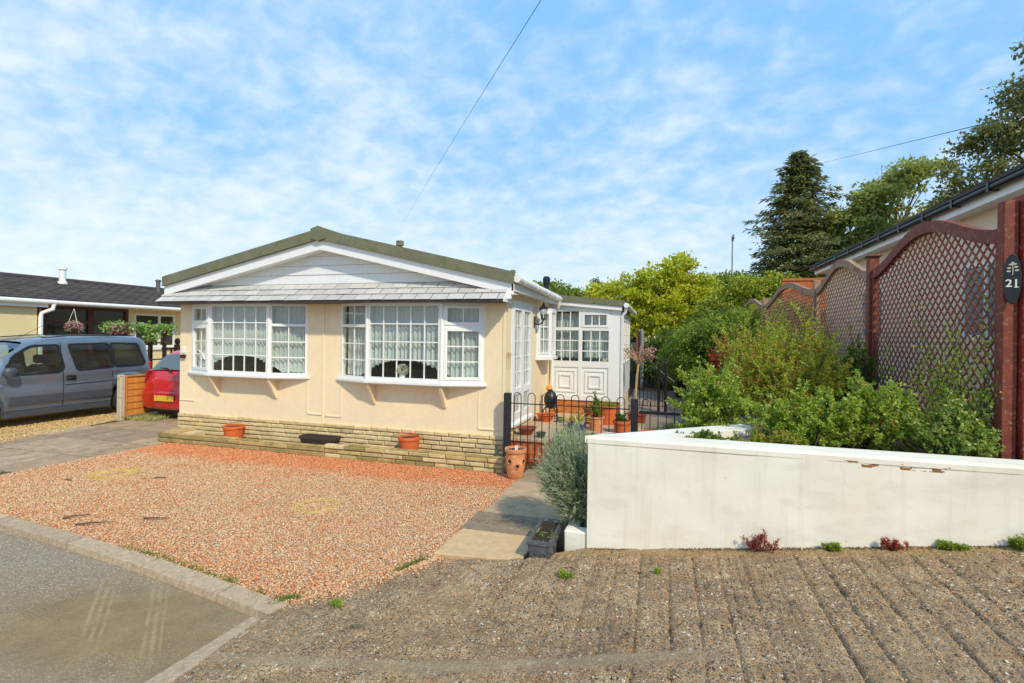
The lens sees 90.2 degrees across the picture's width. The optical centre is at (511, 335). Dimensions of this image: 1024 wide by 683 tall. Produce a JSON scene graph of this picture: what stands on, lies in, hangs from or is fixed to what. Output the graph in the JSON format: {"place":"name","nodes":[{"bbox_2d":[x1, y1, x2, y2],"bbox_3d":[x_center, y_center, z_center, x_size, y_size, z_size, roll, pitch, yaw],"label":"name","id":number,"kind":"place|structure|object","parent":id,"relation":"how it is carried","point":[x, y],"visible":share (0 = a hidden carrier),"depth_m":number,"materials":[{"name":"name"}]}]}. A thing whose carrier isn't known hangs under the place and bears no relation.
{"place":"outdoors","nodes":[
{"label":"outdoors","id":0,"kind":"place"},
{"bbox_2d":[0,412,130,442],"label":"tan gravel","id":1,"kind":"structure","parent":0,"point":[85,422],"depth_m":10.25,"materials":[{"name":"gravel"}]},
{"bbox_2d":[0,406,156,439],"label":"gravel strip","id":2,"kind":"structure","parent":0,"point":[108,410],"depth_m":11.08,"materials":[{"name":"gravel"}]},
{"bbox_2d":[0,321,151,418],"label":"parked van","id":3,"kind":"object","parent":2,"relation":"on","point":[68,382],"visible":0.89,"depth_m":10.73,"materials":[{"name":"grey paint"}]},
{"bbox_2d":[0,267,180,367],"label":"neighbour bungalow","id":4,"kind":"object","parent":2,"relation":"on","point":[31,303],"visible":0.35,"depth_m":14.35,"materials":[{"name":"beige paint"}]},
{"bbox_2d":[64,309,83,334],"bbox_3d":[-11.627,-0.364,13.544,0.394,0.702,0.464,1,0,17],"label":"hanging basket","id":5,"kind":"object","parent":4,"relation":"hanging from","point":[75,330],"visible":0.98,"depth_m":13.48,"materials":[{"name":"pink plant"}]},
{"bbox_2d":[134,313,174,349],"bbox_3d":[-11.416,-0.114,16.314,0.110,1.130,1.460,1,0,17],"label":"window","id":6,"kind":"structure","parent":4,"relation":"in","point":[154,318],"depth_m":16.38,"materials":[{"name":"white plastic"}]},
{"bbox_2d":[102,326,171,368],"bbox_3d":[-9.997,0.765,13.648,0.570,2.010,1.500,1,0,17],"label":"pergola","id":7,"kind":"object","parent":2,"relation":"on","point":[150,349],"visible":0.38,"depth_m":14.05,"materials":[{"name":"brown wood"}]},
{"bbox_2d":[98,320,177,343],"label":"climbing plant","id":8,"kind":"object","parent":7,"relation":"attached to","point":[153,330],"visible":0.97,"depth_m":13.46,"materials":[{"name":"plant"}]},
{"bbox_2d":[0,419,163,474],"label":"drive base","id":9,"kind":"object","parent":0,"point":[2,472],"visible":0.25,"depth_m":10.41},
{"bbox_2d":[0,415,178,472],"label":"driveway slabs","id":10,"kind":"structure","parent":9,"relation":"on","point":[50,448],"depth_m":8.53,"materials":[{"name":"concrete"}]},
{"bbox_2d":[126,412,177,420],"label":"tuft grass","id":11,"kind":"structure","parent":10,"relation":"on","point":[151,415],"depth_m":10.98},
{"bbox_2d":[141,350,179,413],"bbox_3d":[-6.808,1.056,12.559,1.660,1.518,3.775,1,0,17],"label":"parked car","id":12,"kind":"object","parent":10,"relation":"on","point":[161,391],"visible":0.23,"depth_m":10.91,"materials":[{"name":"red paint"}]},
{"bbox_2d":[117,375,124,420],"bbox_3d":[-8.282,1.335,10.802,0.120,1.000,0.100,1,0,17],"label":"fence post","id":13,"kind":"object","parent":9,"relation":"on","point":[120,397],"visible":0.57,"depth_m":10.76,"materials":[{"name":"concrete"}]},
{"bbox_2d":[125,374,155,416],"bbox_3d":[-7.997,1.296,11.734,0.075,0.885,1.840,1,0,17],"label":"board fence","id":14,"kind":"object","parent":13,"relation":"attached to","point":[134,387],"visible":0.33,"depth_m":11.06,"materials":[{"name":"wood"}]},
{"bbox_2d":[0,530,250,682],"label":"road","id":15,"kind":"structure","parent":0,"point":[67,615],"depth_m":3.44,"materials":[{"name":"asphalt"}]},
{"bbox_2d":[0,514,286,682],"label":"kerb","id":16,"kind":"structure","parent":15,"relation":"on","point":[255,606],"depth_m":3.93,"materials":[{"name":"concrete"}]},
{"bbox_2d":[0,442,515,601],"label":"gravel","id":17,"kind":"structure","parent":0,"point":[146,465],"depth_m":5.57,"materials":[{"name":"gravel"}]},
{"bbox_2d":[84,467,142,479],"bbox_3d":[-5.249,1.820,6.731,0.610,0.022,0.610,1,0,17],"label":"patch of dry moss","id":18,"kind":"object","parent":17,"relation":"on","point":[133,471],"visible":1,"depth_m":6.72,"materials":[{"name":"plant"}]},
{"bbox_2d":[122,541,431,603],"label":"verge grass","id":19,"kind":"structure","parent":17,"relation":"on","point":[404,566],"depth_m":4.08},
{"bbox_2d":[290,497,339,513],"bbox_3d":[-2.148,1.863,5.582,0.510,0.022,0.510,1,0,17],"label":"woven mat","id":20,"kind":"object","parent":17,"relation":"on","point":[312,499],"visible":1,"depth_m":5.56,"materials":[{"name":"wicker"}]},
{"bbox_2d":[505,446,525,479],"bbox_3d":[0.045,1.697,6.780,0.290,0.408,0.290,1,0,17],"label":"strawberry pot","id":21,"kind":"object","parent":17,"relation":"on","point":[515,463],"visible":0.94,"depth_m":6.68,"materials":[{"name":"ceramic"}]},
{"bbox_2d":[0,0,1023,296],"label":"sky","id":22,"kind":"structure","parent":0,"point":[142,142],"materials":[{"name":"blue"}]},
{"bbox_2d":[430,383,634,558],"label":"yard ground","id":23,"kind":"structure","parent":0,"point":[560,548],"depth_m":5.22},
{"bbox_2d":[434,528,528,559],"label":"path edge slab","id":24,"kind":"structure","parent":23,"relation":"on","point":[462,543],"depth_m":4.50,"materials":[{"name":"concrete"}]},
{"bbox_2d":[461,511,540,535],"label":"path dark slab","id":25,"kind":"structure","parent":23,"relation":"on","point":[499,522],"depth_m":5.07,"materials":[{"name":"concrete"}]},
{"bbox_2d":[503,392,511,456],"bbox_3d":[-0.069,1.384,7.296,0.092,1.130,0.092,1,0,17],"label":"gate post","id":26,"kind":"object","parent":23,"relation":"on","point":[507,421],"visible":0.57,"depth_m":7.25,"materials":[{"name":"metal"}]},
{"bbox_2d":[511,392,629,463],"bbox_3d":[0.780,1.318,7.043,1.650,1.006,0.013,1,0,17],"label":"bow top railing","id":27,"kind":"object","parent":26,"relation":"attached to","point":[578,406],"visible":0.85,"depth_m":7.09,"materials":[{"name":"black metal"}]},
{"bbox_2d":[485,469,567,523],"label":"path slabs","id":28,"kind":"structure","parent":23,"relation":"on","point":[523,504],"depth_m":5.76,"materials":[{"name":"concrete"}]},
{"bbox_2d":[526,518,562,558],"bbox_3d":[0.293,1.802,4.453,0.202,0.215,0.552,1,0,17],"label":"trough","id":29,"kind":"object","parent":23,"relation":"on","point":[545,546],"visible":0.91,"depth_m":4.33,"materials":[{"name":"stone"}]},
{"bbox_2d":[511,412,577,464],"bbox_3d":[0.625,1.736,8.845,0.620,0.405,2.670,1,0,17],"label":"door step","id":30,"kind":"object","parent":23,"relation":"on","point":[545,426],"depth_m":7.65,"materials":[{"name":"concrete"}]},
{"bbox_2d":[543,379,557,418],"bbox_3d":[0.722,1.171,9.533,0.250,0.721,0.249,1,0,17],"label":"garden ornament","id":31,"kind":"object","parent":30,"relation":"on","point":[550,392],"visible":0.79,"depth_m":9.46,"materials":[{"name":"black metal"}]},
{"bbox_2d":[564,516,586,550],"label":"planter wall","id":32,"kind":"structure","parent":23,"relation":"on","point":[575,536],"depth_m":4.40,"materials":[{"name":"white paint"}]},
{"bbox_2d":[567,422,585,444],"bbox_3d":[1.082,1.685,8.590,0.326,0.460,0.326,1,0,17],"label":"blue pot","id":33,"kind":"object","parent":23,"relation":"on","point":[582,427],"visible":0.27,"depth_m":8.47,"materials":[{"name":"ceramic"}]},
{"bbox_2d":[557,410,596,424],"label":"potted plant","id":34,"kind":"object","parent":33,"relation":"in","point":[581,419],"visible":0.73,"depth_m":8.56,"materials":[{"name":"yellow plant"}]},
{"bbox_2d":[549,295,636,417],"bbox_3d":[1.944,0.577,11.614,1.575,2.800,3.220,1,0,17],"label":"sun porch","id":35,"kind":"object","parent":23,"relation":"on","point":[581,377],"visible":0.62,"depth_m":10.20,"materials":[{"name":"white plastic"}]},
{"bbox_2d":[553,367,577,395],"bbox_3d":[1.083,0.920,10.336,0.520,0.570,0.047,1,0,17],"label":"door panel","id":36,"kind":"structure","parent":35,"relation":"in","point":[565,379],"depth_m":10.33,"materials":[{"name":"white plastic"}]},
{"bbox_2d":[556,313,578,357],"bbox_3d":[1.129,0.006,10.450,0.470,0.920,0.052,1,0,17],"label":"net curtain","id":37,"kind":"object","parent":35,"relation":"hanging from","point":[574,333],"visible":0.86,"depth_m":10.45,"materials":[{"name":"fabric"}]},
{"bbox_2d":[581,367,607,396],"bbox_3d":[1.651,0.928,10.168,0.525,0.570,0.047,1,0,17],"label":"door panel","id":38,"kind":"structure","parent":35,"relation":"in","point":[593,379],"depth_m":10.16,"materials":[{"name":"white plastic"}]},
{"bbox_2d":[584,315,607,358],"bbox_3d":[1.695,0.014,10.282,0.470,0.920,0.041,1,0,17],"label":"net curtain","id":39,"kind":"object","parent":35,"relation":"hanging from","point":[603,337],"visible":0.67,"depth_m":10.28,"materials":[{"name":"fabric"}]},
{"bbox_2d":[584,420,644,435],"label":"patio slabs","id":40,"kind":"structure","parent":23,"relation":"on","point":[605,428],"depth_m":9.20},
{"bbox_2d":[588,415,603,430],"bbox_3d":[1.489,1.561,9.043,0.296,0.260,0.296,1,0,17],"label":"flower pot","id":41,"kind":"object","parent":40,"relation":"on","point":[597,426],"visible":0.66,"depth_m":8.94,"materials":[{"name":"ceramic"}]},
{"bbox_2d":[588,391,602,416],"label":"potted plant","id":42,"kind":"object","parent":41,"relation":"on","point":[597,411],"visible":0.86,"depth_m":9.01,"materials":[{"name":"green plant"}]},
{"bbox_2d":[600,406,618,424],"bbox_3d":[1.837,1.511,9.723,0.388,0.350,0.388,1,0,17],"label":"flower pot","id":43,"kind":"object","parent":40,"relation":"on","point":[606,420],"visible":0.45,"depth_m":9.56,"materials":[{"name":"ceramic"}]},
{"bbox_2d":[613,419,630,432],"bbox_3d":[1.900,1.697,8.817,0.316,0.460,0.316,1,0,17],"label":"flower pot","id":44,"kind":"object","parent":40,"relation":"on","point":[620,427],"visible":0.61,"depth_m":8.70,"materials":[{"name":"ceramic"}]},
{"bbox_2d":[627,412,646,423],"bbox_3d":[2.592,1.771,10.593,0.408,0.330,0.408,1,0,17],"label":"flower pot","id":45,"kind":"object","parent":40,"relation":"on","point":[643,416],"visible":0.44,"depth_m":10.45,"materials":[{"name":"brown ceramic"}]},
{"bbox_2d":[623,344,657,398],"bbox_3d":[2.650,0.865,10.612,0.771,1.548,0.782,1,0,-42],"label":"weeping cherry","id":46,"kind":"object","parent":45,"relation":"on","point":[643,356],"visible":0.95,"depth_m":10.57,"materials":[{"name":"pink plant"}]},
{"bbox_2d":[630,398,637,431],"bbox_3d":[1.626,1.408,6.793,0.092,1.130,0.092,1,0,17],"label":"gate post","id":47,"kind":"object","parent":23,"relation":"on","point":[634,414],"visible":0.43,"depth_m":6.75,"materials":[{"name":"metal"}]},
{"bbox_2d":[639,399,691,430],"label":"garden gate","id":48,"kind":"structure","parent":47,"relation":"attached to","point":[658,413],"depth_m":6.69,"materials":[{"name":"black metal"}]},
{"bbox_2d":[579,250,723,341],"bbox_3d":[6.357,-0.908,23.245,7.204,5.908,3.930,1,0,17],"label":"golden maple","id":49,"kind":"object","parent":23,"relation":"on","point":[647,299],"visible":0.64,"depth_m":22.34,"materials":[{"name":"green plant"}]},
{"bbox_2d":[631,304,738,389],"bbox_3d":[6.539,0.497,18.713,4.547,3.224,3.495,1,0,17],"label":"shrub","id":50,"kind":"object","parent":23,"relation":"on","point":[663,335],"visible":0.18,"depth_m":18.45,"materials":[{"name":"green plant"}]},
{"bbox_2d":[652,300,773,392],"bbox_3d":[5.788,0.467,15.233,2.830,3.146,4.701,1,0,-15],"label":"shrub","id":51,"kind":"object","parent":23,"relation":"on","point":[689,347],"visible":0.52,"depth_m":14.57,"materials":[{"name":"green plant"}]},
{"bbox_2d":[670,269,769,307],"bbox_3d":[11.936,-1.062,32.089,8.460,6.423,4.746,1,0,2],"label":"broadleaf tree","id":52,"kind":"object","parent":23,"relation":"on","point":[725,275],"visible":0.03,"depth_m":31.27,"materials":[{"name":"green plant"}]},
{"bbox_2d":[691,270,800,318],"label":"shrub","id":53,"kind":"object","parent":23,"relation":"on","point":[744,287],"visible":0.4,"depth_m":19.53,"materials":[{"name":"green plant"}]},
{"bbox_2d":[745,295,831,360],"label":"shrub","id":54,"kind":"object","parent":23,"relation":"on","point":[756,306],"visible":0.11,"depth_m":15.38,"materials":[{"name":"green plant"}]},
{"bbox_2d":[742,149,850,277],"bbox_3d":[19.778,-5.393,35.574,17.758,15.237,13.075,1,0,17],"label":"conifer tree","id":55,"kind":"object","parent":23,"relation":"on","point":[798,211],"visible":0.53,"depth_m":34.95,"materials":[{"name":"green plant"}]},
{"bbox_2d":[585,424,1023,549],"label":"rendered wall","id":56,"kind":"structure","parent":23,"relation":"on","point":[660,489],"depth_m":3.92,"materials":[{"name":"white paint"}]},
{"bbox_2d":[172,546,1023,682],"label":"concrete ramp","id":57,"kind":"structure","parent":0,"point":[321,648],"depth_m":3.07,"materials":[{"name":"concrete"}]},
{"bbox_2d":[282,554,448,609],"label":"stray gravel","id":58,"kind":"structure","parent":57,"relation":"on","point":[419,565],"depth_m":3.83,"materials":[{"name":"gravel"}]},
{"bbox_2d":[233,545,1023,682],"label":"loose chippings","id":59,"kind":"object","parent":57,"relation":"on","point":[758,607],"visible":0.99,"depth_m":3.17,"materials":[{"name":"gravel"}]},
{"bbox_2d":[740,529,780,553],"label":"weed","id":60,"kind":"object","parent":57,"relation":"on","point":[754,546],"visible":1,"depth_m":3.89,"materials":[{"name":"red plant"}]},
{"bbox_2d":[589,545,1014,551],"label":"wall foot moss","id":61,"kind":"object","parent":57,"relation":"on","point":[813,549],"depth_m":3.83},
{"bbox_2d":[821,542,843,551],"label":"weed","id":62,"kind":"object","parent":57,"relation":"on","point":[832,547],"visible":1,"depth_m":3.77,"materials":[{"name":"green plant"}]},
{"bbox_2d":[879,536,909,551],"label":"weed","id":63,"kind":"object","parent":57,"relation":"on","point":[896,545],"visible":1,"depth_m":3.65,"materials":[{"name":"red plant"}]},
{"bbox_2d":[935,538,971,550],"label":"weed","id":64,"kind":"object","parent":57,"relation":"on","point":[945,545],"visible":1,"depth_m":3.56,"materials":[{"name":"green plant"}]},
{"bbox_2d":[1007,533,1023,551],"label":"weed","id":65,"kind":"object","parent":57,"relation":"on","point":[1018,541],"visible":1,"depth_m":3.44,"materials":[{"name":"green plant"}]},
{"bbox_2d":[626,387,692,429],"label":"path","id":66,"kind":"structure","parent":0,"point":[653,421],"depth_m":13.80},
{"bbox_2d":[636,329,643,389],"bbox_3d":[4.637,0.882,18.476,0.260,2.266,0.330,1,0,17],"label":"timber post","id":67,"kind":"object","parent":66,"relation":"on","point":[640,338],"visible":0.73,"depth_m":18.34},
{"bbox_2d":[657,360,659,411],"bbox_3d":[3.754,1.313,13.051,0.070,1.380,0.070,1,0,17],"label":"gate post","id":68,"kind":"object","parent":66,"relation":"on","point":[658,387],"visible":0.64,"depth_m":13.02,"materials":[{"name":"black metal"}]},
{"bbox_2d":[631,361,666,406],"bbox_3d":[3.499,1.245,13.038,0.896,1.148,0.018,1,0,17],"label":"bow top railing","id":69,"kind":"object","parent":68,"relation":"attached to","point":[651,368],"visible":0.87,"depth_m":13.04,"materials":[{"name":"black metal"}]},
{"bbox_2d":[736,402,993,457],"bbox_3d":[7.142,1.385,10.707,8.350,0.630,15.400,1,0,17],"label":"garden bed","id":70,"kind":"object","parent":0,"point":[919,450],"depth_m":4.78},
{"bbox_2d":[675,428,743,440],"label":"edging plant","id":71,"kind":"object","parent":70,"relation":"on","point":[706,433],"visible":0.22,"depth_m":4.44,"materials":[{"name":"green plant"}]},
{"bbox_2d":[665,355,763,427],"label":"rose bush","id":72,"kind":"object","parent":70,"relation":"on","point":[719,401],"visible":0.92,"depth_m":5.25,"materials":[{"name":"green plant"}]},
{"bbox_2d":[706,335,733,375],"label":"red leaved shrub","id":73,"kind":"object","parent":70,"relation":"on","point":[716,366],"visible":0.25,"depth_m":11.04,"materials":[{"name":"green plant"}]},
{"bbox_2d":[712,308,799,411],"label":"leafy bush","id":74,"kind":"object","parent":70,"relation":"on","point":[759,344],"visible":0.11,"depth_m":7.95,"materials":[{"name":"green plant"}]},
{"bbox_2d":[729,421,801,444],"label":"edging plant","id":75,"kind":"object","parent":70,"relation":"on","point":[784,437],"visible":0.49,"depth_m":4.27,"materials":[{"name":"green plant"}]},
{"bbox_2d":[711,300,848,421],"bbox_3d":[3.017,0.312,5.909,1.376,1.441,1.335,1,0,-26],"label":"rose bush","id":76,"kind":"object","parent":70,"relation":"on","point":[785,373],"visible":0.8,"depth_m":5.72,"materials":[{"name":"green plant"}]},
{"bbox_2d":[756,300,812,364],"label":"leafy bush","id":77,"kind":"object","parent":70,"relation":"on","point":[781,321],"visible":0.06,"depth_m":9.35,"materials":[{"name":"green plant"}]},
{"bbox_2d":[782,278,826,344],"bbox_3d":[10.694,-0.066,17.082,3.000,3.730,0.090,1,0,17],"label":"board fence","id":78,"kind":"object","parent":70,"relation":"on","point":[807,282],"visible":0.12,"depth_m":17.29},
{"bbox_2d":[734,378,882,448],"bbox_3d":[2.675,0.711,4.611,1.117,0.647,0.788,1,0,39],"label":"rose bush","id":79,"kind":"object","parent":70,"relation":"on","point":[811,423],"visible":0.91,"depth_m":4.52,"materials":[{"name":"green plant"}]},
{"bbox_2d":[771,308,859,416],"bbox_3d":[3.765,0.350,6.501,1.016,1.415,1.216,1,0,17],"label":"leafy bush","id":80,"kind":"object","parent":70,"relation":"on","point":[831,354],"visible":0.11,"depth_m":6.28,"materials":[{"name":"green plant"}]},
{"bbox_2d":[833,321,883,405],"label":"evergreen bush","id":81,"kind":"object","parent":70,"relation":"on","point":[858,363],"visible":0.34,"depth_m":6.26,"materials":[{"name":"green plant"}]},
{"bbox_2d":[826,369,930,452],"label":"evergreen bush","id":82,"kind":"object","parent":70,"relation":"on","point":[889,420],"visible":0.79,"depth_m":4.33,"materials":[{"name":"green plant"}]},
{"bbox_2d":[743,200,1018,459],"bbox_3d":[5.974,0.243,11.039,0.160,2.780,14.732,1,0,17],"label":"trellis fence","id":83,"kind":"object","parent":70,"relation":"on","point":[1003,237],"visible":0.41,"depth_m":5.12,"materials":[{"name":"red wood"}]},
{"bbox_2d":[874,330,1004,422],"bbox_3d":[4.197,0.537,5.266,0.264,1.207,2.684,1,0,17],"label":"climbing plant","id":84,"kind":"object","parent":83,"relation":"attached to","point":[933,378],"visible":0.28,"depth_m":5.12,"materials":[{"name":"green plant"}]},
{"bbox_2d":[912,270,998,426],"bbox_3d":[4.035,0.275,4.719,0.242,1.642,1.428,1,0,17],"label":"climbing plant","id":85,"kind":"object","parent":83,"relation":"attached to","point":[944,369],"visible":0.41,"depth_m":4.72,"materials":[{"name":"green plant"}]},
{"bbox_2d":[921,308,998,457],"bbox_3d":[3.990,0.446,4.574,0.289,1.386,1.224,1,0,17],"label":"climbing plant","id":86,"kind":"object","parent":83,"relation":"attached to","point":[987,396],"visible":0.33,"depth_m":4.38,"materials":[{"name":"green plant"}]},
{"bbox_2d":[809,162,1023,420],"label":"neighbour bungalow","id":87,"kind":"object","parent":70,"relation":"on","point":[976,206],"visible":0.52,"depth_m":9.14,"materials":[{"name":"white"}]},
{"bbox_2d":[861,286,882,337],"bbox_3d":[8.634,-0.529,12.203,0.070,1.200,1.300,1,0,17],"label":"window","id":88,"kind":"structure","parent":87,"relation":"in","point":[880,286],"depth_m":12.63,"materials":[{"name":"white plastic"}]},
{"bbox_2d":[961,259,994,338],"bbox_3d":[7.356,-0.547,7.888,0.070,1.200,1.300,1,0,17],"label":"window","id":89,"kind":"structure","parent":87,"relation":"in","point":[987,266],"depth_m":8.11,"materials":[{"name":"white plastic"}]},
{"bbox_2d":[901,388,1005,457],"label":"evergreen bush","id":90,"kind":"object","parent":70,"relation":"on","point":[947,430],"visible":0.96,"depth_m":3.99,"materials":[{"name":"green plant"}]},
{"bbox_2d":[1012,194,1023,459],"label":"timber post","id":91,"kind":"object","parent":70,"relation":"on","point":[1020,405],"visible":0.41,"depth_m":3.94,"materials":[{"name":"red wood"}]},
{"bbox_2d":[1003,254,1021,303],"bbox_3d":[3.862,-0.436,3.938,0.108,0.389,0.019,1,0,33],"label":"house number plaque","id":92,"kind":"object","parent":91,"relation":"attached to","point":[1012,277],"visible":1,"depth_m":3.94,"materials":[{"name":"black stone"}]},
{"label":"ground","id":93,"kind":"structure","parent":0,"visible":0},
{"bbox_2d":[158,428,506,472],"bbox_3d":[-3.039,1.767,8.083,6.241,0.242,0.471,1,0,17],"label":"stone ledge","id":94,"kind":"object","parent":93,"relation":"on","point":[485,463],"visible":0.94,"depth_m":7.66,"materials":[{"name":"stone"}]},
{"bbox_2d":[222,424,244,437],"bbox_3d":[-4.714,1.682,8.638,0.347,0.315,0.347,1,0,17],"label":"flower pot","id":95,"kind":"object","parent":94,"relation":"on","point":[233,430],"visible":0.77,"depth_m":8.53,"materials":[{"name":"ceramic"}]},
{"bbox_2d":[299,433,340,444],"bbox_3d":[-3.061,1.729,8.127,0.632,0.267,0.212,1,0,17],"label":"trough","id":96,"kind":"object","parent":94,"relation":"on","point":[319,439],"visible":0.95,"depth_m":8.06,"materials":[{"name":"brown plastic"}]},
{"bbox_2d":[398,434,420,449],"bbox_3d":[-1.556,1.703,7.713,0.337,0.360,0.337,1,0,17],"label":"flower pot","id":97,"kind":"object","parent":94,"relation":"on","point":[408,441],"visible":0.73,"depth_m":7.60,"materials":[{"name":"ceramic"}]},
{"bbox_2d":[156,226,578,456],"bbox_3d":[-1.583,0.093,12.970,6.551,3.610,10.527,1,0,17],"label":"park bungalow","id":98,"kind":"object","parent":93,"relation":"on","point":[326,278],"visible":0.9,"depth_m":8.26,"materials":[{"name":"paint"}]},
{"bbox_2d":[188,303,309,397],"bbox_3d":[-4.587,0.240,8.770,2.570,1.612,0.405,1,0,17],"label":"bay window","id":99,"kind":"structure","parent":98,"relation":"in","point":[214,376],"depth_m":8.61,"materials":[{"name":"white plastic"}]},
{"bbox_2d":[198,306,305,372],"bbox_3d":[-4.578,0.054,8.786,2.270,1.135,0.219,1,0,17],"label":"net curtain","id":100,"kind":"object","parent":98,"relation":"hanging from","point":[280,316],"visible":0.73,"depth_m":8.61,"materials":[{"name":"fabric"}]},
{"bbox_2d":[336,302,486,407],"bbox_3d":[-1.624,0.292,7.840,2.580,1.590,0.304,1,0,16],"label":"bay window","id":101,"kind":"structure","parent":98,"relation":"in","point":[444,326],"depth_m":7.65,"materials":[{"name":"white plastic"}]},
{"bbox_2d":[348,306,478,376],"bbox_3d":[-1.602,0.095,7.907,2.274,1.135,0.222,1,0,17],"label":"net curtain","id":102,"kind":"object","parent":98,"relation":"hanging from","point":[455,338],"visible":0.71,"depth_m":7.80,"materials":[{"name":"fabric"}]},
{"bbox_2d":[511,300,533,427],"bbox_3d":[0.161,0.430,8.383,0.154,1.955,1.270,1,0,17],"label":"french door","id":103,"kind":"structure","parent":98,"relation":"in","point":[524,341],"depth_m":8.31,"materials":[{"name":"white plastic"}]},
{"bbox_2d":[540,313,552,351],"bbox_3d":[0.670,-0.051,9.782,0.179,0.780,0.853,1,0,17],"label":"net curtain","id":104,"kind":"object","parent":98,"relation":"hanging from","point":[541,333],"visible":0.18,"depth_m":9.51,"materials":[{"name":"fabric"}]},
{"bbox_2d":[535,308,557,359],"bbox_3d":[0.685,-0.025,9.768,0.295,0.954,1.120,1,0,17],"label":"side window","id":105,"kind":"structure","parent":98,"relation":"in","point":[550,354],"depth_m":9.49,"materials":[{"name":"white plastic"}]},
{"bbox_2d":[533,278,585,296],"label":"broadleaf tree","id":106,"kind":"object","parent":93,"relation":"on","point":[557,287],"visible":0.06,"depth_m":41.78,"materials":[{"name":"green plant"}]},
{"bbox_2d":[629,342,672,388],"bbox_3d":[4.226,1.134,19.618,4.190,1.750,0.030,1,0,17],"label":"green fence","id":107,"kind":"object","parent":93,"relation":"on","point":[632,344],"visible":0.04,"depth_m":19.47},
{"bbox_2d":[817,154,960,255],"bbox_3d":[25.835,-4.903,34.548,10.222,14.488,6.317,1,0,-1],"label":"broadleaf tree","id":108,"kind":"object","parent":93,"relation":"on","point":[871,212],"visible":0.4,"depth_m":33.46,"materials":[{"name":"green plant"}]},
{"bbox_2d":[914,30,1023,207],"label":"broadleaf tree","id":109,"kind":"object","parent":93,"relation":"on","point":[1007,141],"visible":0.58,"depth_m":26.79,"materials":[{"name":"green plant"}]},
{"label":"lavender bed","id":110,"kind":"structure","parent":0,"visible":0},
{"bbox_2d":[533,416,593,526],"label":"lavender bush","id":111,"kind":"object","parent":110,"relation":"on","point":[564,477],"visible":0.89,"depth_m":4.63,"materials":[{"name":"green plant"}]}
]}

